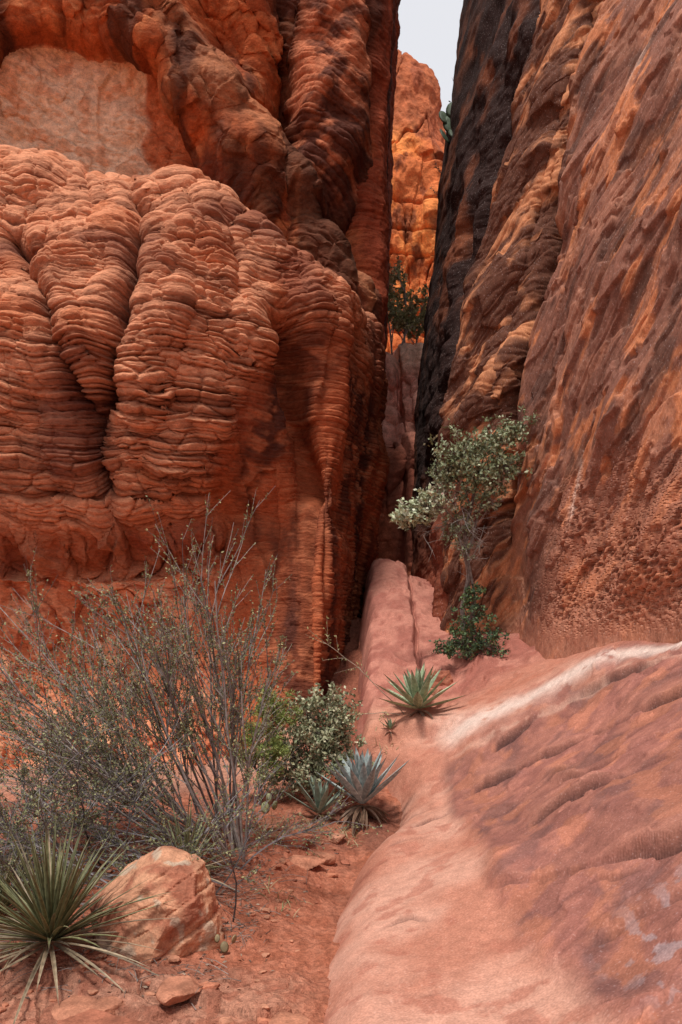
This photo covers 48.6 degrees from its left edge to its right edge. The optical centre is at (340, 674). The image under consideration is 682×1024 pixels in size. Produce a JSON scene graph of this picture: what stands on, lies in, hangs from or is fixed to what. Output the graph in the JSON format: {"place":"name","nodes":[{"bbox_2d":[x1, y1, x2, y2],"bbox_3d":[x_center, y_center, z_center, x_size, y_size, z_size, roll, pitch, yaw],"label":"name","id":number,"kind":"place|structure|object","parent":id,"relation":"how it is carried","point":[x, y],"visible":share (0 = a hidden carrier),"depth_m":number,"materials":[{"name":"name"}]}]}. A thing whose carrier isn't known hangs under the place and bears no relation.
{"place":"outdoors","nodes":[
{"label":"outdoors","id":0,"kind":"place"},
{"bbox_2d":[0,618,402,1023],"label":"ground","id":1,"kind":"structure","parent":0,"point":[310,931],"depth_m":4.45,"materials":[{"name":"red soil"}]},
{"bbox_2d":[0,835,88,923],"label":"yucca plant","id":2,"kind":"object","parent":1,"relation":"on","point":[4,901],"visible":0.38,"depth_m":4.30,"materials":[{"name":"green plant"}]},
{"bbox_2d":[51,994,124,1019],"bbox_3d":[-1.159,1.534,3.452,0.275,0.066,0.269,0,0,26],"label":"rock","id":3,"kind":"object","parent":1,"relation":"on","point":[74,1005],"visible":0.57,"depth_m":3.44,"materials":[{"name":"stone"}]},
{"bbox_2d":[0,814,179,1023],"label":"yucca plant","id":4,"kind":"object","parent":1,"relation":"on","point":[49,908],"visible":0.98,"depth_m":3.78,"materials":[{"name":"green plant"}]},
{"bbox_2d":[57,1009,147,1023],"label":"rock","id":5,"kind":"object","parent":1,"relation":"on","point":[92,1016],"visible":1,"depth_m":3.21,"materials":[{"name":"stone"}]},
{"bbox_2d":[89,846,223,962],"bbox_3d":[-1.053,1.286,4.251,0.684,0.567,0.627,0,0,-43],"label":"boulder","id":6,"kind":"object","parent":1,"relation":"on","point":[193,924],"visible":0.81,"depth_m":4.07,"materials":[{"name":"stone"}]},
{"bbox_2d":[0,794,341,1009],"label":"leaf litter","id":7,"kind":"object","parent":1,"relation":"on","point":[227,929],"visible":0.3,"depth_m":4.80,"materials":[{"name":"brown plant"}]},
{"bbox_2d":[0,810,351,1023],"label":"gravel","id":8,"kind":"structure","parent":1,"relation":"on","point":[204,985],"depth_m":3.96,"materials":[{"name":"stone"}]},
{"bbox_2d":[156,975,201,1005],"bbox_3d":[-0.772,1.494,3.591,0.241,0.056,0.235,0,0,-32],"label":"rock","id":9,"kind":"object","parent":1,"relation":"on","point":[173,990],"visible":1,"depth_m":3.54,"materials":[{"name":"stone"}]},
{"bbox_2d":[128,794,257,893],"bbox_3d":[-1.001,1.102,5.017,0.848,0.699,0.973,0,0,-30],"label":"yucca plant","id":10,"kind":"object","parent":1,"relation":"on","point":[186,836],"visible":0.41,"depth_m":4.97,"materials":[{"name":"green plant"}]},
{"bbox_2d":[0,487,388,921],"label":"desert shrub","id":11,"kind":"object","parent":1,"relation":"on","point":[109,777],"visible":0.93,"depth_m":5.19,"materials":[{"name":"plant"}]},
{"bbox_2d":[0,145,389,771],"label":"sandstone bulge","id":12,"kind":"object","parent":1,"relation":"on","point":[178,342],"visible":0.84,"depth_m":9.73,"materials":[{"name":"stone"}]},
{"bbox_2d":[0,0,400,618],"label":"canyon wall","id":13,"kind":"structure","parent":1,"relation":"on","point":[279,114],"depth_m":13.07,"materials":[{"name":"stone"}]},
{"bbox_2d":[0,715,403,967],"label":"grass","id":14,"kind":"structure","parent":1,"relation":"on","point":[259,833],"depth_m":5.91,"materials":[{"name":"brown plant"}]},
{"bbox_2d":[214,934,236,953],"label":"prickly pear cactus","id":15,"kind":"object","parent":1,"relation":"on","point":[224,946],"visible":1,"depth_m":4.15,"materials":[{"name":"beige plant"}]},
{"bbox_2d":[224,685,302,804],"bbox_3d":[-0.700,0.644,6.877,0.731,1.137,0.644,0,0,0],"label":"juniper bush","id":16,"kind":"object","parent":1,"relation":"on","point":[275,743],"visible":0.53,"depth_m":6.84,"materials":[{"name":"green plant"}]},
{"bbox_2d":[261,793,277,813],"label":"prickly pear cactus","id":17,"kind":"object","parent":1,"relation":"on","point":[267,805],"visible":0.66,"depth_m":6.60,"materials":[{"name":"green plant"}]},
{"bbox_2d":[261,818,288,832],"bbox_3d":[-0.549,1.272,6.291,0.232,0.112,0.364,0,0,0],"label":"rock","id":18,"kind":"object","parent":1,"relation":"on","point":[269,821],"visible":0.41,"depth_m":6.20,"materials":[{"name":"stone"}]},
{"bbox_2d":[266,831,314,848],"bbox_3d":[-0.425,1.326,6.050,0.432,0.114,0.250,0,0,0],"label":"rock","id":19,"kind":"object","parent":1,"relation":"on","point":[301,835],"visible":0.48,"depth_m":5.98,"materials":[{"name":"stone"}]},
{"bbox_2d":[268,1012,314,1023],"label":"rock","id":20,"kind":"object","parent":1,"relation":"on","point":[285,1018],"visible":0.97,"depth_m":3.32,"materials":[{"name":"stone"}]},
{"bbox_2d":[289,855,324,869],"bbox_3d":[-0.279,1.423,5.743,0.322,0.085,0.208,0,0,0],"label":"rock","id":21,"kind":"object","parent":1,"relation":"on","point":[306,862],"visible":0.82,"depth_m":5.70,"materials":[{"name":"stone"}]},
{"bbox_2d":[250,680,374,801],"bbox_3d":[-0.255,0.644,7.062,1.218,1.194,0.914,0,0,0],"label":"manzanita bush","id":22,"kind":"object","parent":1,"relation":"on","point":[328,738],"visible":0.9,"depth_m":7.04,"materials":[{"name":"green plant"}]},
{"bbox_2d":[284,773,349,826],"bbox_3d":[-0.219,1.156,6.691,0.610,0.568,0.589,0,0,0],"label":"agave plant","id":23,"kind":"object","parent":1,"relation":"on","point":[320,796],"visible":0.79,"depth_m":6.61,"materials":[{"name":"green plant"}]},
{"bbox_2d":[312,851,336,864],"bbox_3d":[-0.135,1.438,5.940,0.128,0.075,0.216,0,0,-37],"label":"rock","id":24,"kind":"object","parent":1,"relation":"on","point":[330,858],"visible":0.72,"depth_m":5.87,"materials":[{"name":"stone"}]},
{"bbox_2d":[328,833,345,843],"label":"rock","id":25,"kind":"object","parent":1,"relation":"on","point":[341,837],"visible":0.91,"depth_m":6.25,"materials":[{"name":"stone"}]},
{"bbox_2d":[305,616,403,719],"bbox_3d":[0.131,-0.047,7.959,1.030,1.169,0.316,0,0,-10],"label":"wispy shrub","id":26,"kind":"object","parent":1,"relation":"on","point":[360,714],"visible":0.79,"depth_m":7.92,"materials":[{"name":"brown plant"}]},
{"bbox_2d":[315,746,408,837],"bbox_3d":[0.201,1.034,6.661,0.762,0.802,0.842,0,0,-43],"label":"agave plant","id":27,"kind":"object","parent":1,"relation":"on","point":[361,782],"visible":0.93,"depth_m":6.60,"materials":[{"name":"plant"}]},
{"bbox_2d":[375,342,422,576],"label":"rock steps","id":28,"kind":"object","parent":1,"relation":"on","point":[395,542],"visible":0.15,"depth_m":15.96,"materials":[{"name":"stone"}]},
{"bbox_2d":[385,255,428,362],"bbox_3d":[1.277,-8.672,17.886,2.081,2.949,2.169,0,0,0],"label":"slot brush","id":29,"kind":"object","parent":28,"relation":"on","point":[412,322],"visible":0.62,"depth_m":17.56,"materials":[{"name":"green plant"}]},
{"bbox_2d":[430,101,450,197],"bbox_3d":[3.118,-13.175,19.372,1.342,5.965,1.656,0,0,38],"label":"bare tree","id":30,"kind":"object","parent":28,"relation":"on","point":[438,171],"visible":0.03,"depth_m":19.42,"materials":[{"name":"plant"}]},
{"bbox_2d":[323,558,681,1023],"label":"rock slab","id":31,"kind":"object","parent":1,"relation":"on","point":[523,864],"visible":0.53,"depth_m":4.40,"materials":[{"name":"stone"}]},
{"bbox_2d":[381,718,396,735],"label":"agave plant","id":32,"kind":"object","parent":31,"relation":"on","point":[389,725],"visible":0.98,"depth_m":7.71,"materials":[{"name":"green plant"}]},
{"bbox_2d":[376,661,464,718],"bbox_3d":[0.755,0.232,7.867,0.943,0.748,0.949,0,0,-21],"label":"agave plant","id":33,"kind":"object","parent":31,"relation":"on","point":[417,687],"visible":0.91,"depth_m":7.76,"materials":[{"name":"green plant"}]},
{"bbox_2d":[427,688,442,695],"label":"rock","id":34,"kind":"object","parent":31,"relation":"on","point":[437,690],"visible":0.4,"depth_m":8.45,"materials":[{"name":"stone"}]},
{"bbox_2d":[424,670,452,687],"bbox_3d":[1.147,0.060,8.789,0.369,0.229,0.282,0,0,0],"label":"rock","id":35,"kind":"object","parent":31,"relation":"on","point":[447,680],"visible":0.62,"depth_m":8.67,"materials":[{"name":"stone"}]},
{"bbox_2d":[388,405,539,645],"bbox_3d":[1.392,-1.655,8.730,1.706,2.751,0.909,0,0,0],"label":"canyon tree","id":36,"kind":"object","parent":31,"relation":"on","point":[461,460],"visible":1,"depth_m":8.70,"materials":[{"name":"green plant"}]},
{"bbox_2d":[428,582,510,660],"bbox_3d":[1.486,-0.633,8.864,0.957,0.946,0.569,0,0,0],"label":"green shrub","id":37,"kind":"object","parent":31,"relation":"on","point":[456,643],"visible":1,"depth_m":8.79,"materials":[{"name":"green plant"}]},
{"bbox_2d":[411,0,681,659],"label":"canyon wall","id":38,"kind":"structure","parent":1,"relation":"on","point":[555,293],"depth_m":8.53,"materials":[{"name":"stone"}]},
{"bbox_2d":[439,102,452,143],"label":"prickly pear cactus","id":39,"kind":"object","parent":38,"relation":"on","point":[444,117],"visible":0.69,"depth_m":14.97,"materials":[{"name":"green plant"}]},
{"bbox_2d":[385,49,445,353],"bbox_3d":[1.562,-14.293,29.574,17.134,17.791,9.455,0,0,-27],"label":"sandstone butte","id":40,"kind":"object","parent":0,"point":[418,143],"visible":0.1,"depth_m":25.70,"materials":[{"name":"orange stone"}]},
{"bbox_2d":[398,0,462,112],"label":"sky","id":41,"kind":"structure","parent":0,"point":[429,29],"materials":[{"name":"white"}]}
]}

